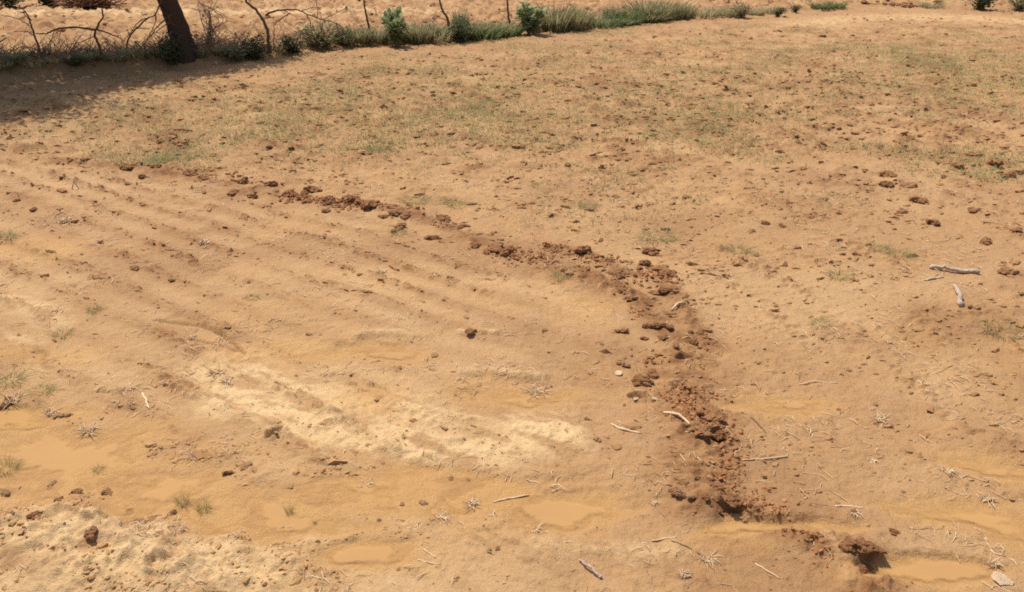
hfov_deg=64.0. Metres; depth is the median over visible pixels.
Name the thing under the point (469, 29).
scrub tuft
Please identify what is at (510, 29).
scrub tuft
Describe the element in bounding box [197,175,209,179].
soil clod
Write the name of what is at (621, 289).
soil clod
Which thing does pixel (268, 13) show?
arched branch
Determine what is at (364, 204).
soil clod
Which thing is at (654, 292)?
soil clod
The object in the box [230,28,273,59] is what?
bush
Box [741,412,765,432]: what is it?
dry twig
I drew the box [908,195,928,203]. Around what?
soil clod
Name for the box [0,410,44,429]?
puddle
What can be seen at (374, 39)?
grass tuft
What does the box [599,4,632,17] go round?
scrub tuft
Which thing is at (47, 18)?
neighbouring field
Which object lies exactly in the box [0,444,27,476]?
weed
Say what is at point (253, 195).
soil clod
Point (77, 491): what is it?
soil clod
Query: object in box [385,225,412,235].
weed
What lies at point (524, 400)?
puddle
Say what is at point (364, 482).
stubble clump
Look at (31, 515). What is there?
soil clod
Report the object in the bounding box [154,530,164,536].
soil clod
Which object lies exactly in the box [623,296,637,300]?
soil clod
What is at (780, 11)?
bush
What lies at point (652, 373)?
soil clod
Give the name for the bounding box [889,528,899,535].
soil clod
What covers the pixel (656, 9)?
grass tuft
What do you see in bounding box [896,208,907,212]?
soil clod
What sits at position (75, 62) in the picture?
bush
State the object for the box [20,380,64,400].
weed
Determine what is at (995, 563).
stubble clump
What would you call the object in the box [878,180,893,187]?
soil clod
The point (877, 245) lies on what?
weed
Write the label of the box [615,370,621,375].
pale stone
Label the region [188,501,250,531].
puddle
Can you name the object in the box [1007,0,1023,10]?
bush
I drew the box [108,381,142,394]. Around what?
stubble clump
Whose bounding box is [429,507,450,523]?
stubble clump
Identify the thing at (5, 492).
soil clod
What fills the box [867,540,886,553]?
soil clod
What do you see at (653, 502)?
stubble clump
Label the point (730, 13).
scrub tuft
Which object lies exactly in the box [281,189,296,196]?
soil clod
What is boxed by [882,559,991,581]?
puddle
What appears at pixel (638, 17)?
grass tuft
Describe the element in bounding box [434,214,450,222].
soil clod
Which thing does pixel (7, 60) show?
grass tuft
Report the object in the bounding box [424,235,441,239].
soil clod
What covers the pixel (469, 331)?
soil clod
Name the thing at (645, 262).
soil clod
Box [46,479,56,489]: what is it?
soil clod
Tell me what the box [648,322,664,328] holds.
soil clod
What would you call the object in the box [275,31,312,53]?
bush
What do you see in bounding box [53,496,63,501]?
soil clod
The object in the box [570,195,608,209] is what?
weed
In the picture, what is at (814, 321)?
weed
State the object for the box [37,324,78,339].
weed
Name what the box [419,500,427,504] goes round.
soil clod
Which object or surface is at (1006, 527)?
puddle
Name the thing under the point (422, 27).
scrub tuft
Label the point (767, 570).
straw stalk
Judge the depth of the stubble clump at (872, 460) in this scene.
2.88 m
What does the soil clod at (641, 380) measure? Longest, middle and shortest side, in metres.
0.098 x 0.081 x 0.031 m
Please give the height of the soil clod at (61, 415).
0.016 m
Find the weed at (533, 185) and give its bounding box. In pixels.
[523,179,557,188]
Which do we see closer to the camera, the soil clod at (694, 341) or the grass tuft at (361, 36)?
the soil clod at (694, 341)
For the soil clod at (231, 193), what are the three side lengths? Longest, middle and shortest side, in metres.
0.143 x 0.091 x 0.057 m
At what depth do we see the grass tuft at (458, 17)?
14.01 m
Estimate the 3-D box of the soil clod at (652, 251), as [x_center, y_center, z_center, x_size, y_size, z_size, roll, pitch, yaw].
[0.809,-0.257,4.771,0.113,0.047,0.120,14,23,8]
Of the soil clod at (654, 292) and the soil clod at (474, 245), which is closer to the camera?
the soil clod at (654, 292)
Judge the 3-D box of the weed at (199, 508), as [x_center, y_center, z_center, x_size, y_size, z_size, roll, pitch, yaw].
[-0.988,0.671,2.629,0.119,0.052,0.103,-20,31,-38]
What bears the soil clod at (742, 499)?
on the field at (628, 531)
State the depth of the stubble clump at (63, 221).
5.20 m
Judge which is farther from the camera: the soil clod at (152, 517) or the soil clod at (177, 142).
the soil clod at (177, 142)
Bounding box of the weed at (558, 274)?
[550,265,574,278]
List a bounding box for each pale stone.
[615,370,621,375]
[991,571,1013,585]
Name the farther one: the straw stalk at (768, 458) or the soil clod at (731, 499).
the straw stalk at (768, 458)
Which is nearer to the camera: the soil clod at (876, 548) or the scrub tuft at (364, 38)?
the soil clod at (876, 548)
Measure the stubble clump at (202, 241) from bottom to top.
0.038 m
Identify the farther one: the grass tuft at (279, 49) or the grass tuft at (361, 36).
the grass tuft at (361, 36)
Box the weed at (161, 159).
[143,153,181,162]
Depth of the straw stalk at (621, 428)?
3.04 m
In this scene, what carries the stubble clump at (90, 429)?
on the field at (628, 531)
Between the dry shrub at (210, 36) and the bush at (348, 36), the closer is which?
the dry shrub at (210, 36)
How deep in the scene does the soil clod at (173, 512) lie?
2.62 m
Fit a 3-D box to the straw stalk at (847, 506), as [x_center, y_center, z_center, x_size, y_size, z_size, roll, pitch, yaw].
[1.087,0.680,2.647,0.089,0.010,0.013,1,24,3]
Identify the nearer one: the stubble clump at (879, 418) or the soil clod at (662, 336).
the stubble clump at (879, 418)
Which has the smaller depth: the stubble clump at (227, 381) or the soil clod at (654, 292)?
the stubble clump at (227, 381)
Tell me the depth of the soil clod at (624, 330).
3.80 m
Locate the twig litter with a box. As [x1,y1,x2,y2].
[0,0,749,68]
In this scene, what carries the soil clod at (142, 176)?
on the field at (628, 531)
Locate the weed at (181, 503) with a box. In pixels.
[164,489,192,506]
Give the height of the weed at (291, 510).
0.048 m
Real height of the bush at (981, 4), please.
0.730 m
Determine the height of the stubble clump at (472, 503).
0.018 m
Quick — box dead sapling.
[1,5,60,60]
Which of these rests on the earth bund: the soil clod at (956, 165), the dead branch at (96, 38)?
the dead branch at (96, 38)
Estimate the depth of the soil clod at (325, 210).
5.39 m
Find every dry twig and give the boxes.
[671,540,700,554]
[700,272,728,278]
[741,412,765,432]
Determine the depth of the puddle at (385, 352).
3.62 m
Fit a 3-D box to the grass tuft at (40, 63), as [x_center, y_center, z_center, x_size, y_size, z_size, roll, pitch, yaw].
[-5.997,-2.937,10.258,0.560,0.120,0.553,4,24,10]
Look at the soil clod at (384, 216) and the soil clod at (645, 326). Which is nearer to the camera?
the soil clod at (645, 326)
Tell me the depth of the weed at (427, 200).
5.59 m
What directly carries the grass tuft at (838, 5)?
on the earth bund
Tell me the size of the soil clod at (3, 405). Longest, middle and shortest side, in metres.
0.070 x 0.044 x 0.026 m
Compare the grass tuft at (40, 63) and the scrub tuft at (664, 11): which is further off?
the scrub tuft at (664, 11)
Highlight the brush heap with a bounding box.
[47,0,129,9]
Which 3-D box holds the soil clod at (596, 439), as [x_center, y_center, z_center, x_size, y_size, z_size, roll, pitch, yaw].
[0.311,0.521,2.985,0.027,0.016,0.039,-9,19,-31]
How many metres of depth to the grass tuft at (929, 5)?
19.63 m
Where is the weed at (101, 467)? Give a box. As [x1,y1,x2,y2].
[88,459,104,471]
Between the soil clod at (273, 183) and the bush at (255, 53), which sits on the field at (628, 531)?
the soil clod at (273, 183)
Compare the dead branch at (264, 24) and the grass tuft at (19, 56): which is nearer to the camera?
the grass tuft at (19, 56)
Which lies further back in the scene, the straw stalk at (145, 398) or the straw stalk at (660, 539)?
the straw stalk at (145, 398)
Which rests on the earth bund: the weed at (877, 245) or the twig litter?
the twig litter
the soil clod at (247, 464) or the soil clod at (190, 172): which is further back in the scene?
the soil clod at (190, 172)
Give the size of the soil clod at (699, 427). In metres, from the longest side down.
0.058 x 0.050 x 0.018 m
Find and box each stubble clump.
[0,387,28,409]
[39,405,62,417]
[53,213,74,223]
[71,419,101,437]
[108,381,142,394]
[183,447,202,459]
[196,236,212,243]
[200,362,229,379]
[216,373,232,384]
[357,476,375,487]
[375,266,386,273]
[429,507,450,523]
[461,495,480,512]
[522,381,553,396]
[525,520,549,533]
[648,499,660,505]
[674,566,691,577]
[692,548,723,568]
[847,502,862,518]
[867,456,877,463]
[870,411,891,425]
[938,465,960,476]
[976,491,996,507]
[983,554,1003,566]
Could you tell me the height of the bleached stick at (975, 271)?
0.041 m
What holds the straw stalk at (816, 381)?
on the field at (628, 531)
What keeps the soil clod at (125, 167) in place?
on the field at (628, 531)
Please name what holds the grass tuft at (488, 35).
on the earth bund
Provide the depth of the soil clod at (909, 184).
5.95 m
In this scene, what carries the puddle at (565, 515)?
on the field at (628, 531)
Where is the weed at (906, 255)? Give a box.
[876,240,928,258]
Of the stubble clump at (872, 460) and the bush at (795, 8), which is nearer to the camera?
the stubble clump at (872, 460)
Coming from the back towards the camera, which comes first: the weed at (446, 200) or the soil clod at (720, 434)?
the weed at (446, 200)
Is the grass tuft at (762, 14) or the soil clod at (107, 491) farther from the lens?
the grass tuft at (762, 14)
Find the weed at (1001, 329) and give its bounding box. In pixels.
[974,314,1023,342]
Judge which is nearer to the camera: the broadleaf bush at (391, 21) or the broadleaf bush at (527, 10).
the broadleaf bush at (391, 21)
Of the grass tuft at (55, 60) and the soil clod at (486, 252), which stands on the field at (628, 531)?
the soil clod at (486, 252)
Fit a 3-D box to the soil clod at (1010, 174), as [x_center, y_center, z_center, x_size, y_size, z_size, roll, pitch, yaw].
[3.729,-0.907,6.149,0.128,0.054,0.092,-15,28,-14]
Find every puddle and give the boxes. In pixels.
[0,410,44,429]
[0,430,144,497]
[105,475,211,516]
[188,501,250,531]
[251,496,333,531]
[306,469,466,507]
[332,544,400,562]
[363,347,413,358]
[448,482,537,512]
[502,392,557,406]
[521,498,610,529]
[712,523,840,532]
[759,399,814,410]
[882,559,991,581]
[890,505,1023,538]
[959,462,1023,475]
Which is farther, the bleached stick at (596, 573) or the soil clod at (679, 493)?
the soil clod at (679, 493)
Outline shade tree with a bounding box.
[157,0,200,63]
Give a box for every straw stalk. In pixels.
[141,392,149,408]
[418,559,440,564]
[493,495,528,502]
[611,423,640,433]
[651,537,676,541]
[663,411,690,424]
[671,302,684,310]
[743,456,787,460]
[755,563,780,578]
[799,380,837,384]
[835,505,862,508]
[984,536,1002,555]
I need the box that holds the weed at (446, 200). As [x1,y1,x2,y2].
[433,194,475,206]
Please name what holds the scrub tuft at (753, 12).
on the earth bund
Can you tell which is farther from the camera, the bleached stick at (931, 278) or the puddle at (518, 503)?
the bleached stick at (931, 278)
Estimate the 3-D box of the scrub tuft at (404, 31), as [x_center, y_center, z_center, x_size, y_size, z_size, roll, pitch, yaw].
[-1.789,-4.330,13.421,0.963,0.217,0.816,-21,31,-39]
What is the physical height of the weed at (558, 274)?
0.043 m
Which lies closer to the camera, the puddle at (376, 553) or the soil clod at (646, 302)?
the puddle at (376, 553)
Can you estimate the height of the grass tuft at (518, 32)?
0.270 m
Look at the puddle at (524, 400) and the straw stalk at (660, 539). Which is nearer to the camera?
the straw stalk at (660, 539)
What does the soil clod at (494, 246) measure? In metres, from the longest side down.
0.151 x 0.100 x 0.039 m
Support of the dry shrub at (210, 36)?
on the earth bund
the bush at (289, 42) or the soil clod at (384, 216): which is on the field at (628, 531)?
the soil clod at (384, 216)
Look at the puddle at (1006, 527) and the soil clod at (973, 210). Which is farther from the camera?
the soil clod at (973, 210)
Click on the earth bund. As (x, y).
(18, 73)
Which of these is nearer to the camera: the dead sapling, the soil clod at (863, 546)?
the soil clod at (863, 546)
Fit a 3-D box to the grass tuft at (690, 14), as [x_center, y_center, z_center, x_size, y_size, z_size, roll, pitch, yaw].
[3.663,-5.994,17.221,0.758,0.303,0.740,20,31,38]
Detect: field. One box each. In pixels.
[0,0,1018,53]
[0,7,1023,591]
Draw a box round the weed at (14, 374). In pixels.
[0,357,43,388]
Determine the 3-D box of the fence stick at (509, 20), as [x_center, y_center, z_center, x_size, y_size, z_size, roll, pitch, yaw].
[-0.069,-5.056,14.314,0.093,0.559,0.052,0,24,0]
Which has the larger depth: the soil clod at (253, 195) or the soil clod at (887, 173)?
the soil clod at (887, 173)
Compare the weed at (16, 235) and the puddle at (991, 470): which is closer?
the puddle at (991, 470)
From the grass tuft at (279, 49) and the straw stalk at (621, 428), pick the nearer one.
the straw stalk at (621, 428)
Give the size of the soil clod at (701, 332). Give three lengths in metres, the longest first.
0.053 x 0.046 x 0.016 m
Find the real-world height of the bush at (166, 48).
0.446 m
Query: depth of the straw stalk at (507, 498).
2.69 m
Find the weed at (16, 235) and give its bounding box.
[0,224,31,239]
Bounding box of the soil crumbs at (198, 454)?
[0,0,1023,591]
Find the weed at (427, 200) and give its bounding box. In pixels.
[391,191,439,204]
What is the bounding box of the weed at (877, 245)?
[858,237,891,251]
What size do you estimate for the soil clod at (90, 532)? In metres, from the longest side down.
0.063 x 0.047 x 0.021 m
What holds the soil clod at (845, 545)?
on the field at (628, 531)
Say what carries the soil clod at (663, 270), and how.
on the field at (628, 531)
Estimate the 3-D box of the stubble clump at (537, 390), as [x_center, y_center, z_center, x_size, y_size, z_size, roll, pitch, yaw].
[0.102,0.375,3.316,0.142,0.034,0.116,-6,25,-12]
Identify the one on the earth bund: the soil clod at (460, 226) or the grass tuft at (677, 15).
the grass tuft at (677, 15)
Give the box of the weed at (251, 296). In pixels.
[241,291,260,300]
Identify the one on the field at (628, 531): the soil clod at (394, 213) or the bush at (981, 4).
the soil clod at (394, 213)
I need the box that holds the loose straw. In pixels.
[0,174,1023,591]
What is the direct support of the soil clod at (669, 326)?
on the field at (628, 531)
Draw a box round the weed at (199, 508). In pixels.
[191,496,212,512]
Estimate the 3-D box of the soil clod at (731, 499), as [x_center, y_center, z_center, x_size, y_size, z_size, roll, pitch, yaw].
[0.705,0.653,2.627,0.060,0.024,0.073,13,24,11]
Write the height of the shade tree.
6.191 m
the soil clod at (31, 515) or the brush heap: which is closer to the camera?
the soil clod at (31, 515)
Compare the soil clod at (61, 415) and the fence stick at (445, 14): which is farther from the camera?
the fence stick at (445, 14)
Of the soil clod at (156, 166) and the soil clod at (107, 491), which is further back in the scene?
the soil clod at (156, 166)
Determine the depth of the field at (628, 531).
3.88 m
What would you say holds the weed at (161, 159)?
on the field at (628, 531)
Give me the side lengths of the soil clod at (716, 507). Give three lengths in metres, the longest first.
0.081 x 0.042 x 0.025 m
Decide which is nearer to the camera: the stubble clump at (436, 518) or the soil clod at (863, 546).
the soil clod at (863, 546)
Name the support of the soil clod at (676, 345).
on the field at (628, 531)
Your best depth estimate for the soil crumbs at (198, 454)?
5.54 m
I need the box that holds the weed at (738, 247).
[714,237,762,254]
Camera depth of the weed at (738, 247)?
4.79 m
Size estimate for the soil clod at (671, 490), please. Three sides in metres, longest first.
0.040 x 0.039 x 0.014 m
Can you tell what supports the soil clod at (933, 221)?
on the field at (628, 531)
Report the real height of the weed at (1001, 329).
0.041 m
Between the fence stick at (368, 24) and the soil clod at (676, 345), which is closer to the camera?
the soil clod at (676, 345)
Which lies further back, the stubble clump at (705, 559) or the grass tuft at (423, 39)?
the grass tuft at (423, 39)
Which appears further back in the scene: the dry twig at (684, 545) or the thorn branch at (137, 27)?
the thorn branch at (137, 27)
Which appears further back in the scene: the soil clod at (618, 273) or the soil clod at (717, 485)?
the soil clod at (618, 273)
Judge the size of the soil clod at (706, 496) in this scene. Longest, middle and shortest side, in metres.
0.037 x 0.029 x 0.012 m
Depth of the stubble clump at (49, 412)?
3.17 m
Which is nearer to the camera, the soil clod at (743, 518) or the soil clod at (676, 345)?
the soil clod at (743, 518)
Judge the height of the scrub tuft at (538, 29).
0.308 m
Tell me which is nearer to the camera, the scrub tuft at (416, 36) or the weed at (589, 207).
the weed at (589, 207)
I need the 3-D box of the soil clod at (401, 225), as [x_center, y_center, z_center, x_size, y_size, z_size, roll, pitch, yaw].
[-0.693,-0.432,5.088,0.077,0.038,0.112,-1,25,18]
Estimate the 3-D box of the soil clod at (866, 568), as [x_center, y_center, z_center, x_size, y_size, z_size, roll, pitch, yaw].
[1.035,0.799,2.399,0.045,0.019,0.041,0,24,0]
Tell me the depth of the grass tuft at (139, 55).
10.93 m
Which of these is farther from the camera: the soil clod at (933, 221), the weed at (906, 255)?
the soil clod at (933, 221)
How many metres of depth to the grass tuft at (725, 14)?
17.62 m
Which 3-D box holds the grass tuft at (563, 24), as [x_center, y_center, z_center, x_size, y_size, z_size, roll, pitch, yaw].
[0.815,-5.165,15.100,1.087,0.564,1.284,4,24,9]
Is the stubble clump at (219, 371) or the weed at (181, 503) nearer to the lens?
the weed at (181, 503)
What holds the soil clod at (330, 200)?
on the field at (628, 531)
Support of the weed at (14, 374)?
on the field at (628, 531)
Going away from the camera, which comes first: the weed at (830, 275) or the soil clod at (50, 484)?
the soil clod at (50, 484)
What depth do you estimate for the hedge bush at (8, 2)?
19.30 m
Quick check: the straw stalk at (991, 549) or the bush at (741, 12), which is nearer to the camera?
the straw stalk at (991, 549)
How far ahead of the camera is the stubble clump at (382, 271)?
4.44 m
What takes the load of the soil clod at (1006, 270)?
on the field at (628, 531)
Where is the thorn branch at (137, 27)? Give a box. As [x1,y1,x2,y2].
[120,0,173,49]
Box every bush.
[0,0,25,5]
[35,0,57,5]
[59,50,92,66]
[153,31,191,65]
[215,41,253,60]
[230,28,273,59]
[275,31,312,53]
[292,16,346,49]
[329,23,356,46]
[379,6,412,46]
[445,16,482,42]
[513,1,548,35]
[728,0,753,17]
[768,6,788,15]
[789,3,801,12]
[965,0,997,9]
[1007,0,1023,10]
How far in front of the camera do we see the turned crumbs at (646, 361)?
3.32 m
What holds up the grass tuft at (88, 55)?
on the earth bund
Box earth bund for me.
[0,0,1023,84]
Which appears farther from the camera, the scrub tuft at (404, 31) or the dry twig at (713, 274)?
the scrub tuft at (404, 31)
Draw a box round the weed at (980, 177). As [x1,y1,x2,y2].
[959,165,1021,182]
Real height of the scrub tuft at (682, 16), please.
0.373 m
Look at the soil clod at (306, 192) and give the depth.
5.78 m
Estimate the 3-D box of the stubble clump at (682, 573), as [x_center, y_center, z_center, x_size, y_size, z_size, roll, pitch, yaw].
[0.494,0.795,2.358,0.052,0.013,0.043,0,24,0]
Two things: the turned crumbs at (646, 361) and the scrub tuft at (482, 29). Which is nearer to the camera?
the turned crumbs at (646, 361)
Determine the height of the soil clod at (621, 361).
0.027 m
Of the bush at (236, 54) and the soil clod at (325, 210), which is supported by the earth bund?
the bush at (236, 54)
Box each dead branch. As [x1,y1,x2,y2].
[36,7,121,55]
[245,0,274,53]
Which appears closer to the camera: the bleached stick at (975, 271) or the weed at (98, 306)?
the weed at (98, 306)
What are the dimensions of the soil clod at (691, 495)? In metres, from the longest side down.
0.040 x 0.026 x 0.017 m
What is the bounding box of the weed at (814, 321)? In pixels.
[802,312,837,329]
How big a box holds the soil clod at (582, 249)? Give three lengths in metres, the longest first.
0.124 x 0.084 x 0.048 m
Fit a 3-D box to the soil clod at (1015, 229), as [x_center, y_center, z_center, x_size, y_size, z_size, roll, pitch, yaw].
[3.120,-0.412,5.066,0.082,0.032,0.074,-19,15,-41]
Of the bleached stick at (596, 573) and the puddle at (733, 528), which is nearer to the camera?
the bleached stick at (596, 573)
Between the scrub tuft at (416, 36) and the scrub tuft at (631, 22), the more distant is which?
the scrub tuft at (631, 22)
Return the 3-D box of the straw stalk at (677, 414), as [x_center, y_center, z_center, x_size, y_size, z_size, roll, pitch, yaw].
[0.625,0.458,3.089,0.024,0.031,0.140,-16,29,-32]
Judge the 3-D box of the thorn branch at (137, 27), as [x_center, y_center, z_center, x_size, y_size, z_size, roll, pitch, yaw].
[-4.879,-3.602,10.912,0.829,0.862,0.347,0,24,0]
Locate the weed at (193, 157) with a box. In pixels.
[162,150,201,160]
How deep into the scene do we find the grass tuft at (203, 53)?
11.29 m
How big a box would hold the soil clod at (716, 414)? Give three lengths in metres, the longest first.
0.130 x 0.086 x 0.033 m
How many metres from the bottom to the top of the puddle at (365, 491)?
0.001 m
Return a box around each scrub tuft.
[330,32,360,43]
[336,27,376,42]
[381,25,424,39]
[398,21,445,33]
[404,31,435,40]
[433,25,452,35]
[446,21,483,36]
[461,21,498,35]
[471,19,515,32]
[494,25,520,35]
[516,16,543,30]
[596,18,647,24]
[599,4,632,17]
[605,7,649,23]
[635,4,681,17]
[641,12,670,22]
[648,16,674,21]
[663,1,700,18]
[714,7,738,16]
[744,9,766,14]
[755,6,787,12]
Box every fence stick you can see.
[363,0,370,29]
[439,0,449,25]
[506,0,510,22]
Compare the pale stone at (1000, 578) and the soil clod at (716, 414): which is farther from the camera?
the soil clod at (716, 414)
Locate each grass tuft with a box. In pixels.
[0,57,17,65]
[0,59,13,69]
[1,51,31,61]
[18,56,50,67]
[39,55,67,62]
[69,50,99,59]
[96,52,112,58]
[98,53,130,60]
[113,46,137,54]
[124,45,156,57]
[131,46,161,56]
[194,45,209,56]
[207,43,228,54]
[265,40,292,50]
[329,22,377,43]
[352,25,388,42]
[399,18,442,43]
[414,26,459,42]
[450,8,471,27]
[457,19,511,40]
[476,20,534,37]
[532,1,583,32]
[550,4,600,30]
[590,13,628,28]
[597,10,650,22]
[619,0,676,20]
[643,0,694,20]
[671,4,700,18]
[684,5,732,17]
[703,5,736,15]
[747,8,767,15]
[803,0,837,9]
[825,0,849,8]
[912,0,951,8]
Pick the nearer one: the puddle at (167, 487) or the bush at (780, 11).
the puddle at (167, 487)
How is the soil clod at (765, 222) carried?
on the field at (628, 531)
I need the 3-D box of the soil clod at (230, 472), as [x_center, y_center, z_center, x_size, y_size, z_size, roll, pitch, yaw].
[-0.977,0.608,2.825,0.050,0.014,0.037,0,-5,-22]
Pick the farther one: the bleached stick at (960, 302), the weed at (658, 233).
the weed at (658, 233)
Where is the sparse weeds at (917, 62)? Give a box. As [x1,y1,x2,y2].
[0,19,1023,261]
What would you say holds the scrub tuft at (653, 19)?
on the earth bund
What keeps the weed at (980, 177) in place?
on the field at (628, 531)
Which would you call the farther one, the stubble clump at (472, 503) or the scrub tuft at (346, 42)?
the scrub tuft at (346, 42)
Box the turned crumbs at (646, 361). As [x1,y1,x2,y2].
[56,157,932,583]
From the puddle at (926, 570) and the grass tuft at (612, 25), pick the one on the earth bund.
the grass tuft at (612, 25)
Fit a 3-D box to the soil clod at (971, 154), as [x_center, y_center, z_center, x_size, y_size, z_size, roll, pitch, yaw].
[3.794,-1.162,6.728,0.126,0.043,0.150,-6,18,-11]
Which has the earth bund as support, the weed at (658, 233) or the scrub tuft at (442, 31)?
the scrub tuft at (442, 31)
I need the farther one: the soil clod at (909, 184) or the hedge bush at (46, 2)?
the hedge bush at (46, 2)
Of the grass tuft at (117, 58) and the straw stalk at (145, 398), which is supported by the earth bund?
the grass tuft at (117, 58)
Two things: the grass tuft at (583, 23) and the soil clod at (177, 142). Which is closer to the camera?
the soil clod at (177, 142)
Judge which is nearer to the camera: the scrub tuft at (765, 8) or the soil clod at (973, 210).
the soil clod at (973, 210)
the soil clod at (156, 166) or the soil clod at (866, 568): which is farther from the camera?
the soil clod at (156, 166)
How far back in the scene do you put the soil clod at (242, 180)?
5.99 m
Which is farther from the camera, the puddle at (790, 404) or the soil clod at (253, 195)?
the soil clod at (253, 195)
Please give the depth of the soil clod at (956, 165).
6.38 m
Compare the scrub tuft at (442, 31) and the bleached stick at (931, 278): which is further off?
the scrub tuft at (442, 31)
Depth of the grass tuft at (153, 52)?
10.96 m
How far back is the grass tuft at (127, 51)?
10.88 m
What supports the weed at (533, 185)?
on the field at (628, 531)
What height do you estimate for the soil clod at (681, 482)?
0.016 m
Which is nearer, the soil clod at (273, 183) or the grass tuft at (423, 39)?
the soil clod at (273, 183)
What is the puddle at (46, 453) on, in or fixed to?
on the field at (628, 531)
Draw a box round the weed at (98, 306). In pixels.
[80,302,106,312]
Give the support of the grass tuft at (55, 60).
on the earth bund
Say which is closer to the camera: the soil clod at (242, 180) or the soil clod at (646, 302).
the soil clod at (646, 302)
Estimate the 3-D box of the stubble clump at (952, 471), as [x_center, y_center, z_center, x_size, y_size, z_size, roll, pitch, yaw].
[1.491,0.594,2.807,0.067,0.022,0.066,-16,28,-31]
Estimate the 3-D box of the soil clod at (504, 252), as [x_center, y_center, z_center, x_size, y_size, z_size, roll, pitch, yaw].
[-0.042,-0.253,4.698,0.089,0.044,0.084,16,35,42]
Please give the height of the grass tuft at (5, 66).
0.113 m
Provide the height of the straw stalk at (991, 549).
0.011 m
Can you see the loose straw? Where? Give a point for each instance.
(978, 536)
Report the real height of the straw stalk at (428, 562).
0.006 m
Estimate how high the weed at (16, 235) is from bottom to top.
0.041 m
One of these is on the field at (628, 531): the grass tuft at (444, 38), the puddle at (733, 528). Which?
the puddle at (733, 528)
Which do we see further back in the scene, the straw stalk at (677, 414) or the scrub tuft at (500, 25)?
the scrub tuft at (500, 25)
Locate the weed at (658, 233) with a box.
[626,221,684,242]
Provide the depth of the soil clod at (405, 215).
5.25 m
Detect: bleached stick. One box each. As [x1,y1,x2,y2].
[579,559,601,578]
[924,276,943,280]
[929,264,979,273]
[952,284,964,306]
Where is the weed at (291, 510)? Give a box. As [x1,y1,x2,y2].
[280,499,295,514]
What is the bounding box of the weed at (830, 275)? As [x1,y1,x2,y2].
[824,266,861,279]
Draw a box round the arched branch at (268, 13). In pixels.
[265,0,345,43]
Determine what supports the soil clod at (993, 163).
on the field at (628, 531)
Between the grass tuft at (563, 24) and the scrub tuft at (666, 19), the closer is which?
the grass tuft at (563, 24)
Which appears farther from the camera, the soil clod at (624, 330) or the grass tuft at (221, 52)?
the grass tuft at (221, 52)
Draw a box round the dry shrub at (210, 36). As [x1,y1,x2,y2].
[186,0,246,57]
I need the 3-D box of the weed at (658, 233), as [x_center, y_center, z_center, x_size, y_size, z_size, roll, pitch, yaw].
[0.950,-0.375,4.991,0.486,0.041,0.498,7,25,16]
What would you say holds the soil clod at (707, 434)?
on the field at (628, 531)
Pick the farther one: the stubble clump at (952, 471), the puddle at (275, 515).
the stubble clump at (952, 471)
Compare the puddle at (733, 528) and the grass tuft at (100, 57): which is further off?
the grass tuft at (100, 57)
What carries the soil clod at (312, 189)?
on the field at (628, 531)
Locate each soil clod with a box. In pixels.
[0,396,14,410]
[0,488,10,496]
[26,510,42,519]
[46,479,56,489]
[52,413,63,417]
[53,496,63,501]
[68,488,82,494]
[84,526,97,539]
[100,487,112,495]
[119,165,133,169]
[124,514,161,524]
[130,265,138,269]
[137,174,146,178]
[149,164,161,168]
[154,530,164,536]
[167,509,176,514]
[173,141,187,144]
[183,169,198,175]
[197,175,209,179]
[221,470,232,474]
[227,189,239,196]
[237,177,247,183]
[240,461,252,469]
[246,194,257,197]
[264,181,278,185]
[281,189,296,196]
[300,190,308,195]
[303,185,322,192]
[321,208,330,212]
[322,196,336,204]
[330,203,341,207]
[346,194,360,201]
[359,200,379,208]
[377,214,388,218]
[388,210,400,215]
[394,222,406,229]
[400,212,410,219]
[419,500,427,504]
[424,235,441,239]
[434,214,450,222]
[453,223,463,228]
[465,328,476,333]
[470,242,480,248]
[482,248,491,255]
[487,242,502,251]
[498,247,513,255]
[572,245,591,253]
[593,437,601,441]
[608,268,624,279]
[614,327,628,332]
[616,358,630,366]
[617,286,627,293]
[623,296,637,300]
[631,374,653,386]
[638,260,651,265]
[641,247,660,255]
[642,299,651,306]
[642,323,648,328]
[646,368,659,378]
[648,290,661,294]
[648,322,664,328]
[650,264,677,276]
[657,333,667,339]
[658,286,675,293]
[664,323,673,329]
[668,487,676,495]
[672,342,678,347]
[673,488,686,498]
[677,479,689,485]
[686,493,697,498]
[690,339,698,344]
[694,425,707,431]
[694,431,714,437]
[695,330,704,334]
[695,404,726,421]
[701,493,709,501]
[707,482,724,491]
[710,501,722,513]
[713,429,726,440]
[723,492,740,507]
[738,495,746,506]
[738,516,747,521]
[761,220,769,225]
[838,538,855,551]
[847,537,873,554]
[859,563,872,573]
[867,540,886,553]
[878,170,896,176]
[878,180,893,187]
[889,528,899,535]
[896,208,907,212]
[899,181,917,188]
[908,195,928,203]
[925,218,940,224]
[951,163,964,167]
[965,152,984,155]
[967,207,980,212]
[978,237,992,244]
[986,160,1003,166]
[997,267,1019,274]
[1000,171,1015,177]
[1009,227,1022,231]
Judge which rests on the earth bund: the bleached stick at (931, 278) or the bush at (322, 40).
the bush at (322, 40)
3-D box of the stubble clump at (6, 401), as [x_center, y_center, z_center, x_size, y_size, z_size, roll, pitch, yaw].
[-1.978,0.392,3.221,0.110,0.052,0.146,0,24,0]
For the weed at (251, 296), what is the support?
on the field at (628, 531)
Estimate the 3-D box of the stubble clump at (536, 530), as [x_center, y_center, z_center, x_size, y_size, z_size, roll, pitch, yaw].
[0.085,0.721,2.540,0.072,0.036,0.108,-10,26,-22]
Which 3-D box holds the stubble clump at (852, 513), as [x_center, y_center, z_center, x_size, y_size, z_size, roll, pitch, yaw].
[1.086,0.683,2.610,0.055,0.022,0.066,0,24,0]

